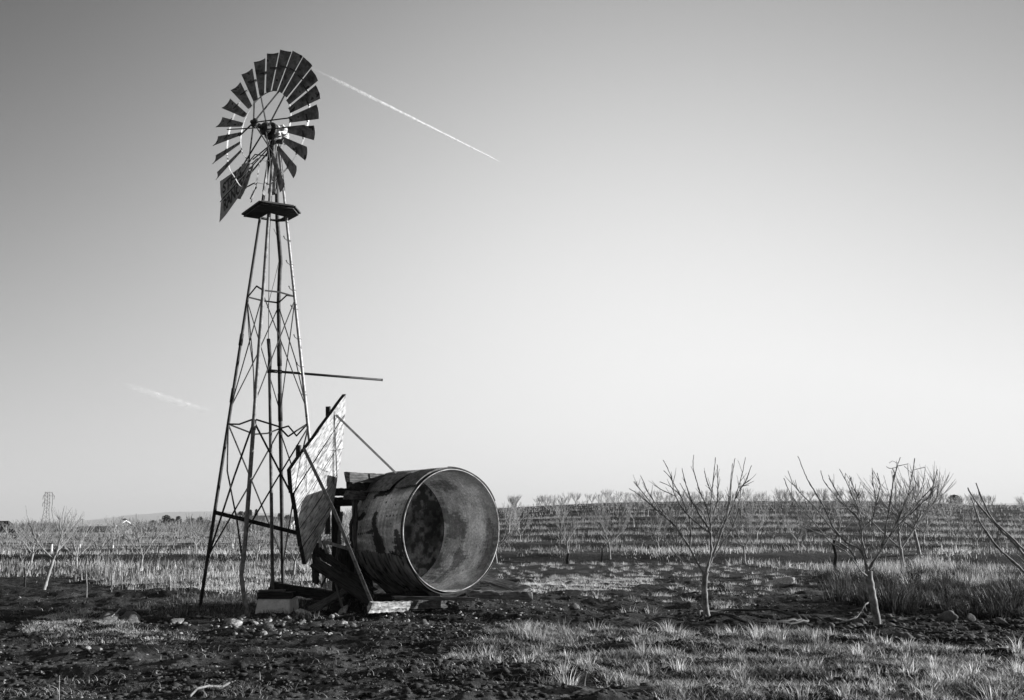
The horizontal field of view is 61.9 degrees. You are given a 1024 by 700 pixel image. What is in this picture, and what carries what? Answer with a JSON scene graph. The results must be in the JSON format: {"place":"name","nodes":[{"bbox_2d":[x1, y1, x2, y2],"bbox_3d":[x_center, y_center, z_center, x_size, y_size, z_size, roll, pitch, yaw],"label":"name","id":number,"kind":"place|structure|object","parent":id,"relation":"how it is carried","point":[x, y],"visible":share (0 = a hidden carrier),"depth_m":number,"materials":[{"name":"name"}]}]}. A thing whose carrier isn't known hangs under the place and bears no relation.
{"place":"outdoors","nodes":[
{"label":"outdoors","id":0,"kind":"place"},
{"bbox_2d":[17,511,349,525],"bbox_3d":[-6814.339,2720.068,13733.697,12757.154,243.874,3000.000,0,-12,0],"label":"hills","id":1,"kind":"structure","parent":0,"point":[158,516],"depth_m":13207.81,"materials":[{"name":"grey"}]},
{"bbox_2d":[128,588,366,618],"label":"short grass","id":2,"kind":"structure","parent":0,"point":[217,602],"depth_m":17.01,"materials":[{"name":"plant"}]},
{"bbox_2d":[0,501,1023,699],"bbox_3d":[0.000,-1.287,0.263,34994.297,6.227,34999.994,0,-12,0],"label":"ground","id":3,"kind":"structure","parent":0,"point":[32,592],"depth_m":16.36,"materials":[{"name":"soil"}]},
{"bbox_2d":[0,521,18,532],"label":"barn","id":4,"kind":"structure","parent":3,"relation":"on","point":[4,523],"depth_m":181.16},
{"bbox_2d":[12,518,36,543],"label":"orchard tree","id":5,"kind":"object","parent":3,"relation":"on","point":[13,522],"visible":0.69,"depth_m":64.15,"materials":[{"name":"grey plant"}]},
{"bbox_2d":[17,523,51,564],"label":"orchard tree","id":6,"kind":"object","parent":3,"relation":"on","point":[33,551],"visible":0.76,"depth_m":33.43,"materials":[{"name":"grey plant"}]},
{"bbox_2d":[41,492,54,526],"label":"transmission tower","id":7,"kind":"structure","parent":3,"relation":"on","point":[48,505],"depth_m":629.97,"materials":[{"name":"metal"}]},
{"bbox_2d":[14,506,84,589],"bbox_3d":[-12.285,5.322,22.751,1.420,2.294,1.592,0,-12,0],"label":"orchard tree","id":8,"kind":"object","parent":3,"relation":"on","point":[59,547],"visible":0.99,"depth_m":22.45,"materials":[{"name":"grey plant"}]},
{"bbox_2d":[53,529,102,566],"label":"orchard tree","id":9,"kind":"object","parent":3,"relation":"on","point":[77,555],"visible":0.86,"depth_m":31.73,"materials":[{"name":"grey plant"}]},
{"bbox_2d":[72,521,96,544],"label":"orchard tree","id":10,"kind":"object","parent":3,"relation":"on","point":[84,530],"visible":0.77,"depth_m":63.73,"materials":[{"name":"grey plant"}]},
{"bbox_2d":[88,526,114,551],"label":"orchard tree","id":11,"kind":"object","parent":3,"relation":"on","point":[106,530],"visible":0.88,"depth_m":44.18,"materials":[{"name":"grey plant"}]},
{"bbox_2d":[81,520,131,532],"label":"house","id":12,"kind":"structure","parent":3,"relation":"on","point":[100,522],"depth_m":187.71,"materials":[{"name":"white"}]},
{"bbox_2d":[18,605,199,644],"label":"short grass","id":13,"kind":"structure","parent":3,"relation":"on","point":[68,622],"depth_m":13.89,"materials":[{"name":"plant"}]},
{"bbox_2d":[98,611,119,621],"bbox_3d":[-6.950,4.649,14.703,0.312,0.282,0.369,-5,-6,30],"label":"rock","id":14,"kind":"object","parent":3,"relation":"on","point":[106,616],"visible":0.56,"depth_m":14.65,"materials":[{"name":"stone"}]},
{"bbox_2d":[104,515,123,537],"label":"orchard tree","id":15,"kind":"object","parent":3,"relation":"on","point":[113,524],"visible":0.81,"depth_m":88.31,"materials":[{"name":"grey plant"}]},
{"bbox_2d":[119,610,140,622],"bbox_3d":[-6.639,4.683,14.841,0.319,0.248,0.495,-10,21,-40],"label":"rock","id":16,"kind":"object","parent":3,"relation":"on","point":[130,615],"visible":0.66,"depth_m":14.78,"materials":[{"name":"stone"}]},
{"bbox_2d":[128,520,149,539],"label":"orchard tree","id":17,"kind":"object","parent":3,"relation":"on","point":[132,524],"visible":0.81,"depth_m":63.31,"materials":[{"name":"grey plant"}]},
{"bbox_2d":[117,516,165,567],"bbox_3d":[-13.248,7.048,31.070,1.486,2.121,1.764,-10,-15,39],"label":"orchard tree","id":18,"kind":"object","parent":3,"relation":"on","point":[153,538],"visible":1,"depth_m":30.93,"materials":[{"name":"grey plant"}]},
{"bbox_2d":[84,549,204,591],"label":"dry weeds","id":19,"kind":"object","parent":3,"relation":"on","point":[115,571],"visible":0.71,"depth_m":27.35,"materials":[{"name":"plant"}]},
{"bbox_2d":[164,523,188,547],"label":"orchard tree","id":20,"kind":"object","parent":3,"relation":"on","point":[169,531],"visible":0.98,"depth_m":56.84,"materials":[{"name":"grey plant"}]},
{"bbox_2d":[167,519,187,542],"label":"orchard tree","id":21,"kind":"object","parent":3,"relation":"on","point":[183,524],"visible":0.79,"depth_m":69.65,"materials":[{"name":"grey plant"}]},
{"bbox_2d":[186,521,210,551],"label":"orchard tree","id":22,"kind":"object","parent":3,"relation":"on","point":[192,528],"visible":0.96,"depth_m":41.35,"materials":[{"name":"grey plant"}]},
{"bbox_2d":[186,512,211,546],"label":"orchard tree","id":23,"kind":"object","parent":3,"relation":"on","point":[190,520],"visible":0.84,"depth_m":50.45,"materials":[{"name":"grey plant"}]},
{"bbox_2d":[89,576,326,596],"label":"field grass","id":24,"kind":"structure","parent":3,"relation":"on","point":[255,587],"depth_m":23.19,"materials":[{"name":"plant"}]},
{"bbox_2d":[189,682,229,696],"bbox_3d":[-3.059,3.391,8.541,0.116,0.074,0.850,-1,-12,7],"label":"fallen twig","id":25,"kind":"object","parent":3,"relation":"on","point":[202,687],"visible":0.99,"depth_m":8.64,"materials":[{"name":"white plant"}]},
{"bbox_2d":[195,526,227,544],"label":"orchard tree","id":26,"kind":"object","parent":3,"relation":"on","point":[213,535],"visible":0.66,"depth_m":46.15,"materials":[{"name":"grey plant"}]},
{"bbox_2d":[130,561,321,593],"bbox_3d":[-9.022,7.445,28.484,6.750,0.494,16.000,3,-12,-14],"label":"bright stubble","id":27,"kind":"object","parent":3,"relation":"on","point":[215,568],"visible":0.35,"depth_m":26.69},
{"bbox_2d":[217,521,238,543],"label":"orchard tree","id":28,"kind":"object","parent":3,"relation":"on","point":[235,525],"visible":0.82,"depth_m":55.27,"materials":[{"name":"grey plant"}]},
{"bbox_2d":[226,619,242,626],"bbox_3d":[-4.652,4.580,14.313,0.247,0.126,0.247,10,-15,-40],"label":"rock","id":29,"kind":"object","parent":3,"relation":"on","point":[233,622],"visible":0.81,"depth_m":14.27,"materials":[{"name":"stone"}]},
{"bbox_2d":[242,530,269,558],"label":"orchard tree","id":30,"kind":"object","parent":3,"relation":"on","point":[256,552],"visible":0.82,"depth_m":38.15,"materials":[{"name":"grey plant"}]},
{"bbox_2d":[249,515,273,530],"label":"house","id":31,"kind":"structure","parent":3,"relation":"on","point":[257,517],"depth_m":337.25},
{"bbox_2d":[198,50,326,617],"bbox_3d":[-5.753,-0.426,19.060,1.972,12.159,5.576,11,-16,-43],"label":"windmill","id":32,"kind":"object","parent":3,"relation":"on","point":[233,186],"visible":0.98,"depth_m":18.36,"materials":[{"name":"metal"}]},
{"bbox_2d":[249,515,275,550],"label":"orchard tree","id":33,"kind":"object","parent":3,"relation":"on","point":[255,528],"visible":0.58,"depth_m":44.25,"materials":[{"name":"grey plant"}]},
{"bbox_2d":[259,622,273,629],"bbox_3d":[-4.016,4.479,13.813,0.256,0.132,0.206,-8,-14,33],"label":"rock","id":34,"kind":"object","parent":3,"relation":"on","point":[267,626],"visible":0.9,"depth_m":13.76,"materials":[{"name":"stone"}]},
{"bbox_2d":[255,596,298,613],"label":"well block","id":35,"kind":"structure","parent":3,"relation":"on","point":[288,605],"depth_m":16.32,"materials":[{"name":"concrete"}]},
{"bbox_2d":[257,589,295,598],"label":"well timbers","id":36,"kind":"object","parent":35,"relation":"on","point":[273,594],"visible":1,"depth_m":16.35,"materials":[{"name":"wood"}]},
{"bbox_2d":[268,581,337,602],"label":"fallen beam","id":37,"kind":"structure","parent":35,"relation":"on","point":[312,593],"depth_m":16.85,"materials":[{"name":"wood"}]},
{"bbox_2d":[267,338,382,588],"bbox_3d":[-3.929,2.305,17.616,2.473,5.147,0.542,3,-12,-16],"label":"pump pipe","id":38,"kind":"object","parent":35,"relation":"on","point":[270,370],"visible":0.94,"depth_m":17.55,"materials":[{"name":"metal"}]},
{"bbox_2d":[274,528,300,574],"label":"orchard tree","id":39,"kind":"object","parent":3,"relation":"on","point":[293,558],"visible":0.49,"depth_m":29.80,"materials":[{"name":"grey plant"}]},
{"bbox_2d":[308,589,348,611],"bbox_3d":[-3.446,4.778,16.417,0.279,0.070,1.325,-6,2,26],"label":"plank","id":40,"kind":"object","parent":3,"relation":"on","point":[325,602],"visible":0.81,"depth_m":16.18,"materials":[{"name":"wood"}]},
{"bbox_2d":[287,394,396,600],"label":"collapsed platform","id":41,"kind":"structure","parent":3,"relation":"on","point":[313,469],"depth_m":16.36,"materials":[{"name":"metal"}]},
{"bbox_2d":[309,557,375,605],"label":"fallen beam","id":42,"kind":"structure","parent":3,"relation":"on","point":[341,580],"depth_m":15.85,"materials":[{"name":"wood"}]},
{"bbox_2d":[312,488,373,600],"bbox_3d":[-3.375,4.002,17.300,0.736,2.415,1.995,-7,-14,32],"label":"timber stand","id":43,"kind":"object","parent":3,"relation":"on","point":[342,556],"visible":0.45,"depth_m":17.29,"materials":[{"name":"wood"}]},
{"bbox_2d":[343,490,368,499],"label":"timber beam","id":44,"kind":"structure","parent":43,"relation":"on","point":[353,495],"depth_m":17.09,"materials":[{"name":"wood"}]},
{"bbox_2d":[346,482,370,489],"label":"timber beam","id":45,"kind":"structure","parent":44,"relation":"on","point":[356,486],"depth_m":17.20,"materials":[{"name":"wood"}]},
{"bbox_2d":[344,472,386,482],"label":"timber beam","id":46,"kind":"structure","parent":45,"relation":"on","point":[362,477],"depth_m":17.29,"materials":[{"name":"wood"}]},
{"bbox_2d":[140,599,551,638],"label":"pale gravel","id":47,"kind":"structure","parent":3,"relation":"on","point":[354,613],"depth_m":14.42,"materials":[{"name":"gravel"}]},
{"bbox_2d":[315,547,377,592],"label":"fallen beam","id":48,"kind":"structure","parent":3,"relation":"on","point":[327,558],"depth_m":16.26,"materials":[{"name":"wood"}]},
{"bbox_2d":[367,601,410,612],"bbox_3d":[-2.234,4.673,15.532,0.088,0.200,1.001,0,-11,41],"label":"concrete block","id":49,"kind":"object","parent":3,"relation":"on","point":[385,606],"visible":1,"depth_m":15.47,"materials":[{"name":"concrete"}]},
{"bbox_2d":[350,466,498,602],"bbox_3d":[-1.781,3.751,17.418,2.380,2.626,1.929,10,-15,-40],"label":"water tank","id":50,"kind":"object","parent":3,"relation":"on","point":[430,531],"visible":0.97,"depth_m":17.55,"materials":[{"name":"metal"}]},
{"bbox_2d":[373,592,407,601],"bbox_3d":[-1.999,4.869,16.866,1.533,0.159,0.320,4,-12,-24],"label":"tank bearer","id":51,"kind":"object","parent":50,"relation":"attached to","point":[382,597],"visible":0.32,"depth_m":16.54,"materials":[{"name":"wood"}]},
{"bbox_2d":[406,587,508,596],"bbox_3d":[-1.040,4.869,17.113,2.445,0.180,0.220,10,-15,-38],"label":"tank bearer","id":52,"kind":"object","parent":50,"relation":"attached to","point":[424,593],"visible":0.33,"depth_m":16.91,"materials":[{"name":"wood"}]},
{"bbox_2d":[408,600,447,608],"bbox_3d":[-1.605,4.812,16.160,0.992,0.170,0.089,13,-8,-40],"label":"plank","id":53,"kind":"object","parent":3,"relation":"on","point":[424,604],"visible":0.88,"depth_m":16.13,"materials":[{"name":"wood"}]},
{"bbox_2d":[392,596,476,600],"bbox_3d":[-1.454,4.662,16.014,1.601,0.068,0.068,4,-12,-9],"label":"pole","id":54,"kind":"object","parent":53,"relation":"on","point":[433,598],"visible":1,"depth_m":15.98,"materials":[{"name":"wood"}]},
{"bbox_2d":[466,589,532,599],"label":"fallen beam","id":55,"kind":"structure","parent":3,"relation":"on","point":[502,595],"depth_m":16.35,"materials":[{"name":"wood"}]},
{"bbox_2d":[480,575,531,590],"bbox_3d":[-0.156,4.750,17.302,0.299,0.069,1.414,-13,7,-40],"label":"plank","id":56,"kind":"object","parent":55,"relation":"on","point":[504,584],"visible":0.94,"depth_m":17.23,"materials":[{"name":"wood"}]},
{"bbox_2d":[495,510,521,562],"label":"orchard tree","id":57,"kind":"object","parent":3,"relation":"on","point":[512,528],"visible":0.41,"depth_m":37.01,"materials":[{"name":"grey plant"}]},
{"bbox_2d":[500,501,522,532],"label":"orchard tree","id":58,"kind":"object","parent":3,"relation":"on","point":[509,513],"visible":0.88,"depth_m":62.00,"materials":[{"name":"grey plant"}]},
{"bbox_2d":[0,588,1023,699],"bbox_3d":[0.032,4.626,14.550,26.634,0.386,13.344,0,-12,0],"label":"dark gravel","id":59,"kind":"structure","parent":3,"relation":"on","point":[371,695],"depth_m":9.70,"materials":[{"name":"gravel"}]},
{"bbox_2d":[0,541,1023,582],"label":"field grass","id":60,"kind":"structure","parent":3,"relation":"on","point":[65,570],"depth_m":33.51,"materials":[{"name":"plant"}]},
{"bbox_2d":[0,499,1023,538],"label":"field grass","id":61,"kind":"structure","parent":3,"relation":"on","point":[54,537],"depth_m":117.05,"materials":[{"name":"plant"}]},
{"bbox_2d":[18,488,1023,534],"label":"orchard","id":62,"kind":"object","parent":3,"relation":"on","point":[285,522],"visible":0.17,"depth_m":154.23,"materials":[{"name":"grey plant"}]},
{"bbox_2d":[510,511,533,539],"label":"orchard tree","id":63,"kind":"object","parent":3,"relation":"on","point":[527,523],"visible":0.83,"depth_m":55.51,"materials":[{"name":"grey plant"}]},
{"bbox_2d":[452,655,645,699],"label":"scattered grass","id":64,"kind":"structure","parent":3,"relation":"on","point":[530,679],"depth_m":9.44,"materials":[{"name":"plant"}]},
{"bbox_2d":[551,515,579,552],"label":"orchard tree","id":65,"kind":"object","parent":3,"relation":"on","point":[572,527],"visible":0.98,"depth_m":39.76,"materials":[{"name":"grey plant"}]},
{"bbox_2d":[568,685,582,692],"bbox_3d":[0.629,3.373,8.492,0.143,0.069,0.126,1,-12,-3],"label":"rock","id":66,"kind":"object","parent":3,"relation":"on","point":[572,688],"visible":1,"depth_m":8.44,"materials":[{"name":"stone"}]},
{"bbox_2d":[518,574,653,592],"bbox_3d":[1.887,6.694,24.522,4.859,0.295,7.579,-10,-15,40],"label":"bright stubble","id":67,"kind":"object","parent":3,"relation":"on","point":[570,586],"visible":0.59,"depth_m":24.18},
{"bbox_2d":[585,502,634,558],"bbox_3d":[4.306,8.334,39.347,1.814,2.715,2.889,-11,-16,42],"label":"orchard tree","id":68,"kind":"object","parent":3,"relation":"on","point":[606,526],"visible":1,"depth_m":39.02,"materials":[{"name":"grey plant"}]},
{"bbox_2d":[600,507,630,547],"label":"orchard tree","id":69,"kind":"object","parent":3,"relation":"on","point":[621,516],"visible":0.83,"depth_m":43.06,"materials":[{"name":"grey plant"}]},
{"bbox_2d":[623,500,641,526],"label":"orchard tree","id":70,"kind":"object","parent":3,"relation":"on","point":[636,514],"visible":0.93,"depth_m":67.53,"materials":[{"name":"grey plant"}]},
{"bbox_2d":[641,514,671,548],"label":"orchard tree","id":71,"kind":"object","parent":3,"relation":"on","point":[652,530],"visible":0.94,"depth_m":44.71,"materials":[{"name":"grey plant"}]},
{"bbox_2d":[664,503,699,541],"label":"orchard tree","id":72,"kind":"object","parent":3,"relation":"on","point":[686,519],"visible":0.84,"depth_m":49.06,"materials":[{"name":"grey plant"}]},
{"bbox_2d":[629,455,755,618],"bbox_3d":[3.279,3.447,15.602,2.327,3.005,0.892,0,-12,0],"label":"orchard tree","id":73,"kind":"object","parent":3,"relation":"on","point":[704,594],"visible":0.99,"depth_m":15.54,"materials":[{"name":"grey plant"}]},
{"bbox_2d":[502,561,889,564],"bbox_3d":[11.042,8.928,35.816,22.954,0.270,2.985,0,-12,-2],"label":"drip line","id":74,"kind":"object","parent":3,"relation":"on","point":[651,563],"visible":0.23,"depth_m":36.40,"materials":[{"name":"plastic"}]},
{"bbox_2d":[442,617,1023,699],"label":"foreground grass","id":75,"kind":"structure","parent":3,"relation":"on","point":[793,647],"depth_m":10.11,"materials":[{"name":"plant"}]},
{"bbox_2d":[716,506,750,540],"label":"orchard tree","id":76,"kind":"object","parent":3,"relation":"on","point":[720,512],"visible":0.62,"depth_m":54.87,"materials":[{"name":"grey plant"}]},
{"bbox_2d":[716,509,761,562],"bbox_3d":[10.342,8.366,38.279,2.136,2.479,1.706,0,-12,0],"label":"orchard tree","id":77,"kind":"object","parent":3,"relation":"on","point":[748,536],"visible":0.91,"depth_m":38.11,"materials":[{"name":"grey plant"}]},
{"bbox_2d":[698,608,808,625],"bbox_3d":[4.309,4.739,15.261,1.900,0.198,1.838,0,-12,0],"label":"irrigation hose","id":78,"kind":"object","parent":3,"relation":"on","point":[770,623],"visible":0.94,"depth_m":14.76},
{"bbox_2d":[742,507,768,541],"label":"orchard tree","id":79,"kind":"object","parent":3,"relation":"on","point":[750,523],"visible":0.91,"depth_m":48.81,"materials":[{"name":"grey plant"}]},
{"bbox_2d":[754,496,774,519],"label":"orchard tree","id":80,"kind":"object","parent":3,"relation":"on","point":[764,505],"visible":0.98,"depth_m":79.04,"materials":[{"name":"grey plant"}]},
{"bbox_2d":[766,577,794,584],"bbox_3d":[7.688,6.671,24.453,0.854,0.099,0.736,-21,3,21],"label":"rock","id":81,"kind":"object","parent":3,"relation":"on","point":[785,580],"visible":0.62,"depth_m":24.45,"materials":[{"name":"stone"}]},
{"bbox_2d":[783,516,809,548],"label":"orchard tree","id":82,"kind":"object","parent":3,"relation":"on","point":[800,530],"visible":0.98,"depth_m":42.43,"materials":[{"name":"grey plant"}]},
{"bbox_2d":[794,506,820,540],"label":"orchard tree","id":83,"kind":"object","parent":3,"relation":"on","point":[805,521],"visible":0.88,"depth_m":54.47,"materials":[{"name":"grey plant"}]},
{"bbox_2d":[749,620,916,644],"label":"foreground grass","id":84,"kind":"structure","parent":3,"relation":"on","point":[781,637],"depth_m":12.31,"materials":[{"name":"plant"}]},
{"bbox_2d":[832,538,837,568],"bbox_3d":[10.882,7.002,28.742,0.192,1.310,0.149,0,-12,0],"label":"charred post","id":85,"kind":"object","parent":3,"relation":"on","point":[835,555],"visible":0.72,"depth_m":28.72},
{"bbox_2d":[822,509,856,542],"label":"orchard tree","id":86,"kind":"object","parent":3,"relation":"on","point":[826,519],"visible":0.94,"depth_m":48.35,"materials":[{"name":"grey plant"}]},
{"bbox_2d":[783,457,938,624],"bbox_3d":[6.092,3.285,14.476,2.698,2.942,0.980,0,-12,0],"label":"orchard tree","id":87,"kind":"object","parent":3,"relation":"on","point":[872,601],"visible":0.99,"depth_m":14.52,"materials":[{"name":"grey plant"}]},
{"bbox_2d":[810,614,916,629],"bbox_3d":[5.946,4.714,14.708,0.173,0.129,2.268,6,-13,-27],"label":"drip line","id":88,"kind":"object","parent":3,"relation":"on","point":[840,623],"visible":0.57,"depth_m":15.08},
{"bbox_2d":[860,501,879,526],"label":"orchard tree","id":89,"kind":"object","parent":3,"relation":"on","point":[868,503],"visible":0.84,"depth_m":66.35,"materials":[{"name":"grey plant"}]},
{"bbox_2d":[836,475,940,567],"bbox_3d":[12.993,5.989,29.009,2.196,3.528,2.881,6,-13,-28],"label":"orchard tree","id":90,"kind":"object","parent":3,"relation":"on","point":[918,520],"visible":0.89,"depth_m":28.58,"materials":[{"name":"grey plant"}]},
{"bbox_2d":[857,462,955,554],"bbox_3d":[18.516,7.332,39.423,2.762,4.319,4.043,8,-14,-33],"label":"orchard tree","id":91,"kind":"object","parent":3,"relation":"on","point":[911,527],"visible":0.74,"depth_m":39.12,"materials":[{"name":"grey plant"}]},
{"bbox_2d":[901,632,911,639],"bbox_3d":[5.823,4.244,12.606,0.161,0.118,0.187,-17,8,1],"label":"rock","id":92,"kind":"object","parent":3,"relation":"on","point":[906,636],"visible":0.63,"depth_m":12.56,"materials":[{"name":"stone"}]},
{"bbox_2d":[790,621,1023,638],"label":"drip line","id":93,"kind":"object","parent":3,"relation":"on","point":[931,632],"visible":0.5,"depth_m":13.54,"materials":[{"name":"plastic"}]},
{"bbox_2d":[804,548,1023,618],"bbox_3d":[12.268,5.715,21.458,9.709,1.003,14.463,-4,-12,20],"label":"tall grass","id":94,"kind":"structure","parent":3,"relation":"on","point":[996,600],"depth_m":18.35,"materials":[{"name":"plant"}]},
{"bbox_2d":[903,506,936,543],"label":"orchard tree","id":95,"kind":"object","parent":3,"relation":"on","point":[913,522],"visible":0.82,"depth_m":48.36,"materials":[{"name":"grey plant"}]},
{"bbox_2d":[903,469,948,527],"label":"orchard tree","id":96,"kind":"object","parent":3,"relation":"on","point":[927,483],"visible":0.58,"depth_m":67.26,"materials":[{"name":"grey plant"}]},
{"bbox_2d":[937,610,958,621],"bbox_3d":[7.848,4.819,15.372,0.300,0.256,0.290,-1,-12,5],"label":"rock","id":97,"kind":"object","parent":3,"relation":"on","point":[948,616],"visible":0.91,"depth_m":15.29,"materials":[{"name":"stone"}]},
{"bbox_2d":[940,509,968,541],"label":"orchard tree","id":98,"kind":"object","parent":3,"relation":"on","point":[952,524],"visible":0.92,"depth_m":54.25,"materials":[{"name":"grey plant"}]},
{"bbox_2d":[957,510,978,535],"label":"orchard tree","id":99,"kind":"object","parent":3,"relation":"on","point":[970,519],"visible":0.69,"depth_m":59.70,"materials":[{"name":"grey plant"}]},
{"bbox_2d":[961,513,988,546],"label":"orchard tree","id":100,"kind":"object","parent":3,"relation":"on","point":[984,522],"visible":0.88,"depth_m":42.68,"materials":[{"name":"grey plant"}]},
{"bbox_2d":[967,483,1023,572],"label":"orchard tree","id":101,"kind":"object","parent":3,"relation":"on","point":[1018,546],"visible":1,"depth_m":13.22,"materials":[{"name":"grey plant"}]},
{"bbox_2d":[977,503,1014,544],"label":"orchard tree","id":102,"kind":"object","parent":3,"relation":"on","point":[995,530],"visible":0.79,"depth_m":48.07,"materials":[{"name":"grey plant"}]},
{"bbox_2d":[0,511,1023,552],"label":"field grass","id":103,"kind":"structure","parent":0,"point":[163,541],"depth_m":60.30,"materials":[{"name":"plant"}]},
{"bbox_2d":[0,0,1023,523],"label":"sky","id":104,"kind":"structure","parent":0,"point":[771,234],"materials":[{"name":"grey"}]},
{"bbox_2d":[360,92,499,161],"bbox_3d":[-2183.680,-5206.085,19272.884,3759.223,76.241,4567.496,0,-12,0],"label":"contrail","id":105,"kind":"object","parent":104,"relation":"in","point":[412,118],"visible":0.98,"depth_m":19550.96,"materials":[{"name":"white"}]},
{"bbox_2d":[492,561,831,608],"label":"scattered grass","id":106,"kind":"structure","parent":0,"point":[654,571],"depth_m":27.11,"materials":[{"name":"plant"}]},
{"bbox_2d":[486,563,837,614],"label":"pale gravel","id":107,"kind":"structure","parent":0,"point":[559,608],"depth_m":19.52,"materials":[{"name":"gravel"}]},
{"bbox_2d":[825,610,1023,646],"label":"dark gravel","id":108,"kind":"structure","parent":0,"point":[933,635],"depth_m":13.51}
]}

